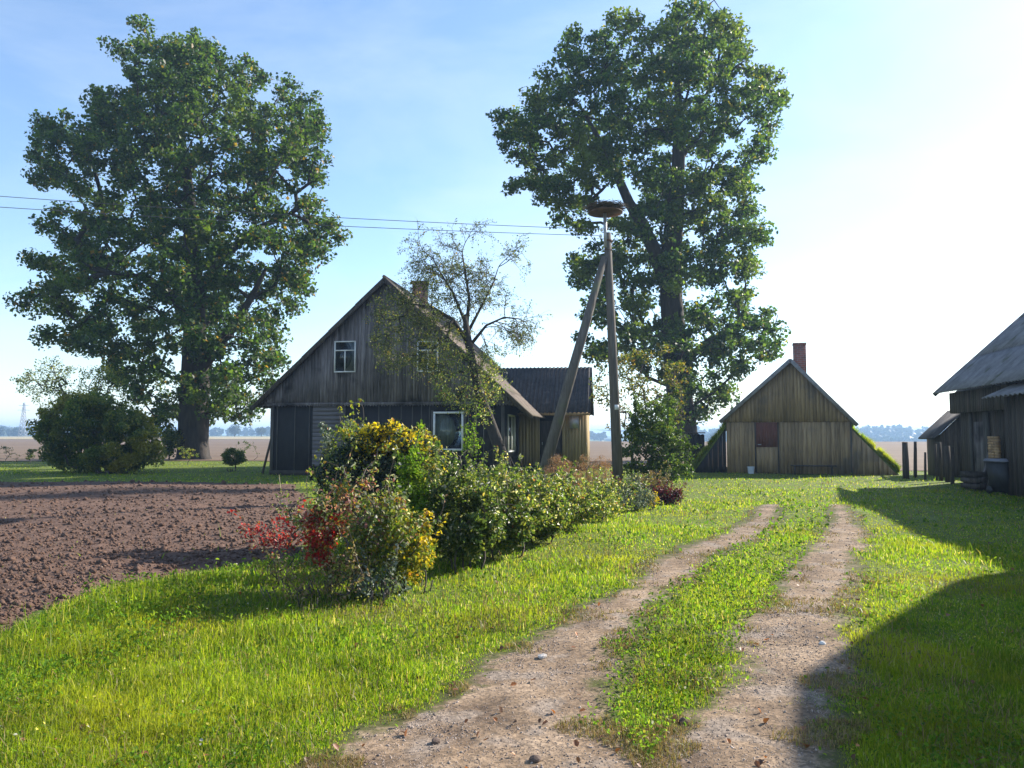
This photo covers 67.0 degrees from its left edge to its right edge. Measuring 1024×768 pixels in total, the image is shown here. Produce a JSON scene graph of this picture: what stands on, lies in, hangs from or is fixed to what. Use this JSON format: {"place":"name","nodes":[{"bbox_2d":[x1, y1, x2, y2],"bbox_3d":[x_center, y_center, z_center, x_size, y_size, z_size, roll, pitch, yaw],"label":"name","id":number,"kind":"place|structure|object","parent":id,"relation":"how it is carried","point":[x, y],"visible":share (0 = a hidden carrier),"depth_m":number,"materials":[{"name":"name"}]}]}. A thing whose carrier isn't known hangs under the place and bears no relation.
{"place":"outdoors","nodes":[
{"label":"outdoors","id":0,"kind":"place"},
{"bbox_2d":[0,437,269,438],"bbox_3d":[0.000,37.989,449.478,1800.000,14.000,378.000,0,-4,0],"label":"stubble field","id":1,"kind":"structure","parent":0,"point":[163,437],"depth_m":361.51,"materials":[{"name":"beige plant"}]},
{"bbox_2d":[0,479,308,633],"bbox_3d":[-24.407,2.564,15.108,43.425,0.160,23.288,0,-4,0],"label":"soil field","id":2,"kind":"structure","parent":0,"point":[129,493],"depth_m":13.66,"materials":[{"name":"brown soil"}]},
{"bbox_2d":[0,439,927,470],"bbox_3d":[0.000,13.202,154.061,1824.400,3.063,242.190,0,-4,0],"label":"field","id":3,"kind":"structure","parent":0,"point":[21,447],"depth_m":82.14,"materials":[{"name":"brown soil"}]},
{"bbox_2d":[0,435,1023,767],"bbox_3d":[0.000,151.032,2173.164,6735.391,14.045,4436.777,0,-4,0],"label":"ground","id":4,"kind":"structure","parent":0,"point":[670,517],"depth_m":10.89,"materials":[{"name":"green plant"}]},
{"bbox_2d":[0,446,15,461],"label":"sapling","id":5,"kind":"object","parent":4,"relation":"on","point":[4,447],"visible":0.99,"depth_m":45.64,"materials":[{"name":"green plant"}]},
{"bbox_2d":[0,427,24,435],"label":"forest","id":6,"kind":"object","parent":4,"relation":"on","point":[14,431],"visible":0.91,"depth_m":694.96,"materials":[{"name":"blue plant"}]},
{"bbox_2d":[18,403,28,436],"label":"power pylon","id":7,"kind":"object","parent":4,"relation":"on","point":[24,411],"visible":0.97,"depth_m":619.40,"materials":[{"name":"metal"}]},
{"bbox_2d":[26,449,36,462],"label":"sapling","id":8,"kind":"object","parent":4,"relation":"on","point":[30,454],"visible":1,"depth_m":43.93,"materials":[{"name":"green plant"}]},
{"bbox_2d":[9,356,128,455],"bbox_3d":[-20.690,1.190,36.185,6.491,5.005,3.849,-1,-4,13],"label":"thin tree","id":9,"kind":"object","parent":4,"relation":"on","point":[88,376],"visible":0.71,"depth_m":35.94,"materials":[{"name":"green plant"}]},
{"bbox_2d":[0,425,170,435],"bbox_3d":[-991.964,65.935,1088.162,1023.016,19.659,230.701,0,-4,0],"label":"forest","id":10,"kind":"object","parent":4,"relation":"on","point":[5,427],"visible":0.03,"depth_m":997.47,"materials":[{"name":"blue plant"}]},
{"bbox_2d":[25,381,166,473],"bbox_3d":[-17.445,1.861,32.765,6.291,3.948,4.256,0,-4,0],"label":"round shrub","id":11,"kind":"object","parent":4,"relation":"on","point":[101,428],"visible":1,"depth_m":31.87,"materials":[{"name":"green plant"}]},
{"bbox_2d":[160,426,184,459],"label":"dark bush","id":12,"kind":"object","parent":4,"relation":"on","point":[172,439],"visible":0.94,"depth_m":48.55,"materials":[{"name":"green plant"}]},
{"bbox_2d":[2,13,352,459],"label":"oak tree","id":13,"kind":"object","parent":4,"relation":"on","point":[197,314],"visible":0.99,"depth_m":47.76,"materials":[{"name":"green plant"}]},
{"bbox_2d":[178,447,198,464],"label":"sapling","id":14,"kind":"object","parent":4,"relation":"on","point":[186,452],"visible":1,"depth_m":41.52,"materials":[{"name":"green plant"}]},
{"bbox_2d":[220,447,247,471],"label":"shrub","id":15,"kind":"object","parent":4,"relation":"on","point":[237,457],"visible":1,"depth_m":33.56,"materials":[{"name":"green plant"}]},
{"bbox_2d":[228,424,239,436],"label":"tree","id":16,"kind":"object","parent":4,"relation":"on","point":[232,429],"visible":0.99,"depth_m":597.56,"materials":[{"name":"blue plant"}]},
{"bbox_2d":[235,441,250,452],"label":"sapling","id":17,"kind":"object","parent":4,"relation":"on","point":[247,447],"visible":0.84,"depth_m":42.24,"materials":[{"name":"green plant"}]},
{"bbox_2d":[256,427,266,436],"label":"tree","id":18,"kind":"object","parent":4,"relation":"on","point":[260,430],"visible":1,"depth_m":597.93,"materials":[{"name":"blue plant"}]},
{"bbox_2d":[261,441,269,473],"bbox_3d":[-10.097,2.862,31.945,0.469,1.688,0.041,0,-4,-8],"label":"leaning plank","id":19,"kind":"object","parent":4,"relation":"on","point":[265,461],"visible":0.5,"depth_m":31.91,"materials":[{"name":"grey wood"}]},
{"bbox_2d":[227,499,313,585],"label":"hedge shrub","id":20,"kind":"object","parent":4,"relation":"on","point":[287,545],"visible":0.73,"depth_m":8.46,"materials":[{"name":"red plant"}]},
{"bbox_2d":[4,426,606,440],"bbox_3d":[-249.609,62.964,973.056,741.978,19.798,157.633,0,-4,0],"label":"forest","id":21,"kind":"object","parent":4,"relation":"on","point":[219,431],"visible":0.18,"depth_m":923.20,"materials":[{"name":"blue plant"}]},
{"bbox_2d":[236,525,375,606],"bbox_3d":[-1.923,1.726,7.420,1.258,0.812,0.934,0,-4,0],"label":"dry plant","id":22,"kind":"object","parent":4,"relation":"on","point":[338,585],"visible":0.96,"depth_m":7.36,"materials":[{"name":"brown plant"}]},
{"bbox_2d":[270,437,394,599],"bbox_3d":[-1.788,1.347,7.805,1.264,1.624,1.222,1,-4,-16],"label":"hedge shrub","id":23,"kind":"object","parent":4,"relation":"on","point":[318,517],"visible":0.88,"depth_m":7.64,"materials":[{"name":"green plant"}]},
{"bbox_2d":[314,418,364,540],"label":"arching shrub","id":24,"kind":"object","parent":4,"relation":"on","point":[329,443],"visible":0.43,"depth_m":11.44,"materials":[{"name":"green plant"}]},
{"bbox_2d":[330,398,372,546],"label":"arching shrub","id":25,"kind":"object","parent":4,"relation":"on","point":[341,431],"visible":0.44,"depth_m":11.53,"materials":[{"name":"green plant"}]},
{"bbox_2d":[341,539,411,604],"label":"ground plant","id":26,"kind":"object","parent":4,"relation":"on","point":[370,579],"visible":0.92,"depth_m":7.45,"materials":[{"name":"green plant"}]},
{"bbox_2d":[308,418,453,552],"bbox_3d":[-1.857,1.444,10.968,2.062,1.936,1.930,0,-4,0],"label":"vine mound","id":27,"kind":"object","parent":4,"relation":"on","point":[371,438],"visible":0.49,"depth_m":10.61,"materials":[{"name":"green plant"}]},
{"bbox_2d":[327,445,447,598],"bbox_3d":[-1.315,1.391,7.831,1.036,1.554,0.918,-1,-4,22],"label":"hedge shrub","id":28,"kind":"object","parent":4,"relation":"on","point":[378,533],"visible":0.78,"depth_m":7.70,"materials":[{"name":"green plant"}]},
{"bbox_2d":[380,493,449,593],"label":"hedge shrub","id":29,"kind":"object","parent":4,"relation":"on","point":[411,578],"visible":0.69,"depth_m":7.89,"materials":[{"name":"yellow plant"}]},
{"bbox_2d":[395,419,434,571],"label":"climbing plant","id":30,"kind":"object","parent":4,"relation":"on","point":[413,479],"visible":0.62,"depth_m":9.19,"materials":[{"name":"green plant"}]},
{"bbox_2d":[250,275,593,474],"bbox_3d":[-3.050,-0.411,35.874,13.402,8.713,11.720,-1,-4,8],"label":"farmhouse","id":31,"kind":"object","parent":4,"relation":"on","point":[323,378],"visible":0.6,"depth_m":30.78,"materials":[{"name":"wood"},{"name":"glass"},{"name":"brick"}]},
{"bbox_2d":[334,341,355,372],"bbox_3d":[-6.634,-1.087,30.742,0.880,1.249,0.060,-1,-4,8],"label":"window","id":32,"kind":"structure","parent":31,"relation":"in","point":[344,351],"depth_m":30.75,"materials":[{"name":"white wood"}]},
{"bbox_2d":[417,341,438,371],"bbox_3d":[-3.297,-1.080,30.273,0.845,1.209,0.060,-1,-4,8],"label":"window","id":33,"kind":"structure","parent":31,"relation":"in","point":[422,349],"depth_m":30.28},
{"bbox_2d":[433,412,463,450],"bbox_3d":[-2.467,1.829,30.022,1.193,1.510,0.070,-1,-4,8],"label":"window","id":34,"kind":"structure","parent":31,"relation":"in","point":[445,426],"depth_m":30.04,"materials":[{"name":"white wood"}]},
{"bbox_2d":[507,414,514,452],"bbox_3d":[-0.017,2.028,31.704,0.048,1.520,2.000,-1,-4,8],"label":"window","id":35,"kind":"structure","parent":31,"relation":"in","point":[510,418],"depth_m":31.48,"materials":[{"name":"clear glass"}]},
{"bbox_2d":[377,426,474,555],"bbox_3d":[-1.126,1.475,10.497,1.402,1.815,1.368,0,-4,0],"label":"hedge shrub","id":36,"kind":"object","parent":4,"relation":"on","point":[427,464],"visible":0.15,"depth_m":10.35,"materials":[{"name":"green plant"}]},
{"bbox_2d":[362,218,552,473],"bbox_3d":[-1.810,-1.106,26.222,6.531,9.158,3.721,1,-4,-11],"label":"fruit tree","id":37,"kind":"object","parent":4,"relation":"on","point":[487,416],"visible":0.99,"depth_m":25.91,"materials":[{"name":"green plant"}]},
{"bbox_2d":[410,440,524,573],"bbox_3d":[-0.611,1.494,9.402,1.226,1.628,1.438,1,-4,-22],"label":"hedge shrub","id":38,"kind":"object","parent":4,"relation":"on","point":[458,487],"visible":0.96,"depth_m":9.14,"materials":[{"name":"green plant"}]},
{"bbox_2d":[458,400,484,472],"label":"tall shoot","id":39,"kind":"object","parent":4,"relation":"on","point":[472,442],"visible":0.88,"depth_m":11.96,"materials":[{"name":"green plant"}]},
{"bbox_2d":[450,446,544,512],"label":"hedge shrub","id":40,"kind":"object","parent":4,"relation":"on","point":[485,467],"visible":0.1,"depth_m":13.21,"materials":[{"name":"green plant"}]},
{"bbox_2d":[448,456,560,559],"bbox_3d":[-0.089,1.683,10.479,1.294,1.401,1.393,-4,-5,44],"label":"hedge shrub","id":41,"kind":"object","parent":4,"relation":"on","point":[520,526],"visible":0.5,"depth_m":10.11,"materials":[{"name":"green plant"}]},
{"bbox_2d":[2,515,1013,767],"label":"fallen leaves","id":42,"kind":"object","parent":4,"relation":"on","point":[756,763],"visible":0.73,"depth_m":4.27,"materials":[{"name":"brown plant"}]},
{"bbox_2d":[0,479,1020,767],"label":"lawn flowers","id":43,"kind":"object","parent":4,"relation":"on","point":[326,731],"visible":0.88,"depth_m":4.49,"materials":[{"name":"white plant"}]},
{"bbox_2d":[0,480,1023,767],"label":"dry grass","id":44,"kind":"structure","parent":4,"relation":"on","point":[666,746],"depth_m":5.04,"materials":[{"name":"green plant"}]},
{"bbox_2d":[0,460,1023,767],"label":"lawn weeds","id":45,"kind":"object","parent":4,"relation":"on","point":[626,694],"visible":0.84,"depth_m":5.91,"materials":[{"name":"green plant"}]},
{"bbox_2d":[489,459,581,486],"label":"hedge shrub","id":46,"kind":"object","parent":4,"relation":"on","point":[529,474],"visible":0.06,"depth_m":15.45,"materials":[{"name":"green plant"}]},
{"bbox_2d":[493,450,580,543],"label":"hedge shrub","id":47,"kind":"object","parent":4,"relation":"on","point":[559,505],"visible":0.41,"depth_m":11.29,"materials":[{"name":"green plant"}]},
{"bbox_2d":[543,453,578,480],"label":"feathery plant","id":48,"kind":"object","parent":4,"relation":"on","point":[557,459],"visible":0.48,"depth_m":18.84,"materials":[{"name":"brown plant"}]},
{"bbox_2d":[528,465,622,529],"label":"hedge shrub","id":49,"kind":"object","parent":4,"relation":"on","point":[589,503],"visible":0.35,"depth_m":12.72,"materials":[{"name":"green plant"}]},
{"bbox_2d":[559,467,593,492],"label":"feathery plant","id":50,"kind":"object","parent":4,"relation":"on","point":[577,476],"visible":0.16,"depth_m":17.32,"materials":[{"name":"green plant"}]},
{"bbox_2d":[538,213,623,484],"bbox_3d":[1.860,-0.941,21.954,2.636,8.101,0.328,0,-4,-7],"label":"utility pole","id":51,"kind":"object","parent":4,"relation":"on","point":[605,265],"visible":0.93,"depth_m":21.91,"materials":[{"name":"wood"}]},
{"bbox_2d":[1,207,598,235],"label":"overhead wire","id":52,"kind":"object","parent":51,"relation":"attached to","point":[291,223],"visible":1,"depth_m":21.08,"materials":[{"name":"black metal"}]},
{"bbox_2d":[0,196,599,229],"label":"overhead wire","id":53,"kind":"object","parent":51,"relation":"attached to","point":[294,215],"visible":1,"depth_m":21.10,"materials":[{"name":"black metal"}]},
{"bbox_2d":[581,198,628,217],"bbox_3d":[2.686,-5.070,22.389,1.443,0.309,1.459,0,-4,0],"label":"stork nest","id":54,"kind":"object","parent":51,"relation":"on","point":[612,208],"visible":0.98,"depth_m":22.11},
{"bbox_2d":[556,463,626,521],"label":"hedge shrub","id":55,"kind":"object","parent":4,"relation":"on","point":[613,506],"visible":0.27,"depth_m":14.25,"materials":[{"name":"green plant"}]},
{"bbox_2d":[575,453,611,486],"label":"feathery plant","id":56,"kind":"object","parent":4,"relation":"on","point":[594,466],"visible":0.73,"depth_m":19.92,"materials":[{"name":"brown plant"}]},
{"bbox_2d":[597,470,620,491],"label":"red plant","id":57,"kind":"object","parent":4,"relation":"on","point":[612,473],"visible":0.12,"depth_m":17.43,"materials":[{"name":"red plant"}]},
{"bbox_2d":[599,478,635,517],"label":"garden plant","id":58,"kind":"object","parent":4,"relation":"on","point":[623,505],"visible":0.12,"depth_m":15.02,"materials":[{"name":"green plant"}]},
{"bbox_2d":[585,471,652,503],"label":"garden plant","id":59,"kind":"object","parent":4,"relation":"on","point":[613,482],"visible":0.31,"depth_m":16.78,"materials":[{"name":"green plant"}]},
{"bbox_2d":[606,472,657,510],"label":"garden plant","id":60,"kind":"object","parent":4,"relation":"on","point":[645,500],"visible":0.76,"depth_m":16.38,"materials":[{"name":"green plant"}]},
{"bbox_2d":[485,0,793,460],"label":"maple tree","id":61,"kind":"object","parent":4,"relation":"on","point":[680,64],"visible":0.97,"depth_m":45.83,"materials":[{"name":"green plant"}]},
{"bbox_2d":[588,341,691,480],"bbox_3d":[4.602,0.961,27.545,3.768,5.059,2.904,0,-4,0],"label":"lace shrub","id":62,"kind":"object","parent":4,"relation":"on","point":[633,385],"visible":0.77,"depth_m":27.41,"materials":[{"name":"green plant"}]},
{"bbox_2d":[607,460,686,496],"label":"dry plant","id":63,"kind":"object","parent":4,"relation":"on","point":[653,480],"visible":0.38,"depth_m":18.36,"materials":[{"name":"brown plant"}]},
{"bbox_2d":[649,491,662,506],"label":"flower clump","id":64,"kind":"object","parent":4,"relation":"on","point":[651,504],"visible":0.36,"depth_m":17.05,"materials":[{"name":"yellow plant"}]},
{"bbox_2d":[620,387,700,486],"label":"lilac shrub","id":65,"kind":"object","parent":4,"relation":"on","point":[664,436],"visible":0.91,"depth_m":23.02,"materials":[{"name":"green plant"}]},
{"bbox_2d":[650,479,686,504],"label":"red plant","id":66,"kind":"object","parent":4,"relation":"on","point":[667,495],"visible":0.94,"depth_m":17.78,"materials":[{"name":"red plant"}]},
{"bbox_2d":[685,432,704,470],"bbox_3d":[8.096,2.987,34.105,0.800,1.700,0.800,-1,-4,9],"label":"board bin","id":67,"kind":"object","parent":4,"relation":"on","point":[694,439],"visible":0.56,"depth_m":33.76,"materials":[{"name":"grey wood"}]},
{"bbox_2d":[747,466,753,473],"bbox_3d":[9.748,3.521,31.545,0.311,0.300,0.296,0,-4,0],"label":"bucket","id":68,"kind":"object","parent":4,"relation":"on","point":[750,469],"visible":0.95,"depth_m":31.44,"materials":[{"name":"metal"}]},
{"bbox_2d":[691,342,900,474],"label":"cellar house","id":69,"kind":"structure","parent":4,"relation":"on","point":[784,417],"depth_m":31.52,"materials":[{"name":"wood"}]},
{"bbox_2d":[756,422,777,446],"bbox_3d":[10.445,2.080,31.729,0.830,0.998,0.050,-1,-4,17],"label":"door","id":70,"kind":"structure","parent":69,"relation":"in","point":[765,433],"depth_m":31.73,"materials":[{"name":"wood"}]},
{"bbox_2d":[756,447,777,471],"bbox_3d":[10.451,3.098,31.672,0.829,1.000,0.028,-1,-4,17],"label":"lower door","id":71,"kind":"structure","parent":69,"relation":"in","point":[764,456],"depth_m":31.66,"materials":[{"name":"grey wood"}]},
{"bbox_2d":[791,465,836,474],"bbox_3d":[12.037,3.437,30.880,1.700,0.380,0.320,-1,-4,17],"label":"bench","id":72,"kind":"object","parent":4,"relation":"on","point":[832,471],"visible":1,"depth_m":30.69,"materials":[{"name":"grey wood"}]},
{"bbox_2d":[697,424,942,441],"bbox_3d":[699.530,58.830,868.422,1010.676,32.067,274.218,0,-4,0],"label":"forest","id":73,"kind":"object","parent":4,"relation":"on","point":[894,433],"visible":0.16,"depth_m":884.08,"materials":[{"name":"blue plant"}]},
{"bbox_2d":[902,442,909,478],"bbox_3d":[14.284,2.802,28.070,0.226,1.380,0.234,-2,-4,26],"label":"fence post","id":74,"kind":"object","parent":4,"relation":"on","point":[905,464],"visible":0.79,"depth_m":27.99,"materials":[{"name":"grey wood"}]},
{"bbox_2d":[913,442,916,477],"bbox_3d":[14.994,2.841,28.761,0.171,1.397,0.130,0,-4,0],"label":"fence post","id":75,"kind":"object","parent":4,"relation":"on","point":[915,462],"visible":0.79,"depth_m":28.72,"materials":[{"name":"grey wood"}]},
{"bbox_2d":[924,452,926,478],"bbox_3d":[14.810,2.959,27.722,0.106,1.023,0.089,1,-4,-21],"label":"fence post","id":76,"kind":"object","parent":4,"relation":"on","point":[925,469],"visible":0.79,"depth_m":27.69,"materials":[{"name":"grey wood"}]},
{"bbox_2d":[934,444,937,479],"bbox_3d":[15.023,2.784,27.405,0.083,1.330,0.085,2,-4,-23],"label":"fence post","id":77,"kind":"object","parent":4,"relation":"on","point":[935,460],"visible":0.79,"depth_m":27.38,"materials":[{"name":"grey wood"}]},
{"bbox_2d":[918,411,962,476],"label":"shed","id":78,"kind":"structure","parent":4,"relation":"on","point":[949,427],"depth_m":29.19,"materials":[{"name":"grey wood"}]},
{"bbox_2d":[938,442,942,480],"bbox_3d":[14.840,2.711,26.779,0.129,1.394,0.126,-1,-4,21],"label":"fence post","id":79,"kind":"object","parent":4,"relation":"on","point":[940,462],"visible":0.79,"depth_m":26.74,"materials":[{"name":"grey wood"}]},
{"bbox_2d":[944,446,950,481],"bbox_3d":[14.581,2.711,25.884,0.197,1.276,0.186,-2,-4,24],"label":"fence post","id":80,"kind":"object","parent":4,"relation":"on","point":[947,456],"visible":0.69,"depth_m":25.82,"materials":[{"name":"grey wood"}]},
{"bbox_2d":[950,447,954,483],"bbox_3d":[14.111,2.648,24.785,0.141,1.261,0.117,1,-4,-21],"label":"fence post","id":81,"kind":"object","parent":4,"relation":"on","point":[952,477],"visible":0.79,"depth_m":24.75,"materials":[{"name":"grey wood"}]},
{"bbox_2d":[960,471,987,488],"bbox_3d":[13.707,2.850,22.920,0.500,0.490,0.800,-1,-4,12],"label":"stack","id":82,"kind":"object","parent":4,"relation":"on","point":[973,479],"visible":0.88,"depth_m":22.57,"materials":[{"name":"black wood"}]},
{"bbox_2d":[932,313,1023,497],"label":"barn","id":83,"kind":"structure","parent":4,"relation":"on","point":[986,398],"depth_m":23.07,"materials":[{"name":"wood"}]},
{"bbox_2d":[973,422,984,483],"bbox_3d":[14.488,2.142,23.896,0.038,1.950,1.016,-1,-4,12],"label":"door","id":84,"kind":"structure","parent":83,"relation":"in","point":[977,426],"depth_m":24.01,"materials":[{"name":"grey wood"}]},
{"bbox_2d":[980,452,990,483],"bbox_3d":[13.974,2.550,22.849,0.394,1.122,0.161,0,-4,-6],"label":"leaning board","id":85,"kind":"object","parent":4,"relation":"on","point":[985,470],"visible":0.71,"depth_m":22.86,"materials":[{"name":"grey wood"}]},
{"bbox_2d":[987,436,1000,457],"bbox_3d":[13.801,2.274,22.099,0.120,1.552,0.620,-1,-4,12],"label":"brick stack","id":86,"kind":"object","parent":4,"relation":"on","point":[994,449],"visible":0.4,"depth_m":21.97,"materials":[{"name":"beige brick"}]},
{"bbox_2d":[983,458,1008,493],"bbox_3d":[13.270,2.496,20.900,0.600,0.948,0.700,1,-4,-11],"label":"wheelie bin","id":87,"kind":"object","parent":4,"relation":"on","point":[997,473],"visible":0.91,"depth_m":20.79,"materials":[{"name":"plastic"}]},
{"bbox_2d":[0,0,1023,435],"label":"sky","id":88,"kind":"structure","parent":0,"point":[893,195],"materials":[{"name":"blue"}]},
{"bbox_2d":[290,504,892,767],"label":"path","id":89,"kind":"structure","parent":0,"point":[591,683],"depth_m":4.82,"materials":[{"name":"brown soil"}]},
{"bbox_2d":[432,738,439,744],"bbox_3d":[-0.393,1.847,3.996,0.045,0.031,0.059,0,-4,-6],"label":"stone","id":90,"kind":"object","parent":89,"relation":"on","point":[435,741],"visible":1,"depth_m":3.98,"materials":[{"name":"grey stone"}]},
{"bbox_2d":[529,755,540,762],"bbox_3d":[0.113,1.827,3.761,0.058,0.043,0.059,-1,-4,10],"label":"stone","id":91,"kind":"object","parent":89,"relation":"on","point":[535,758],"visible":0.99,"depth_m":3.74,"materials":[{"name":"grey stone"}]},
{"bbox_2d":[538,653,546,658],"bbox_3d":[0.212,1.930,5.473,0.068,0.041,0.073,-2,-4,24],"label":"stone","id":92,"kind":"object","parent":89,"relation":"on","point":[542,656],"visible":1,"depth_m":5.45,"materials":[{"name":"white stone"}]},
{"bbox_2d":[677,717,689,723],"bbox_3d":[0.948,1.861,4.270,0.065,0.042,0.061,-3,-5,42],"label":"stone","id":93,"kind":"object","parent":89,"relation":"on","point":[682,719],"visible":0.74,"depth_m":4.25,"materials":[{"name":"grey stone"}]}
]}

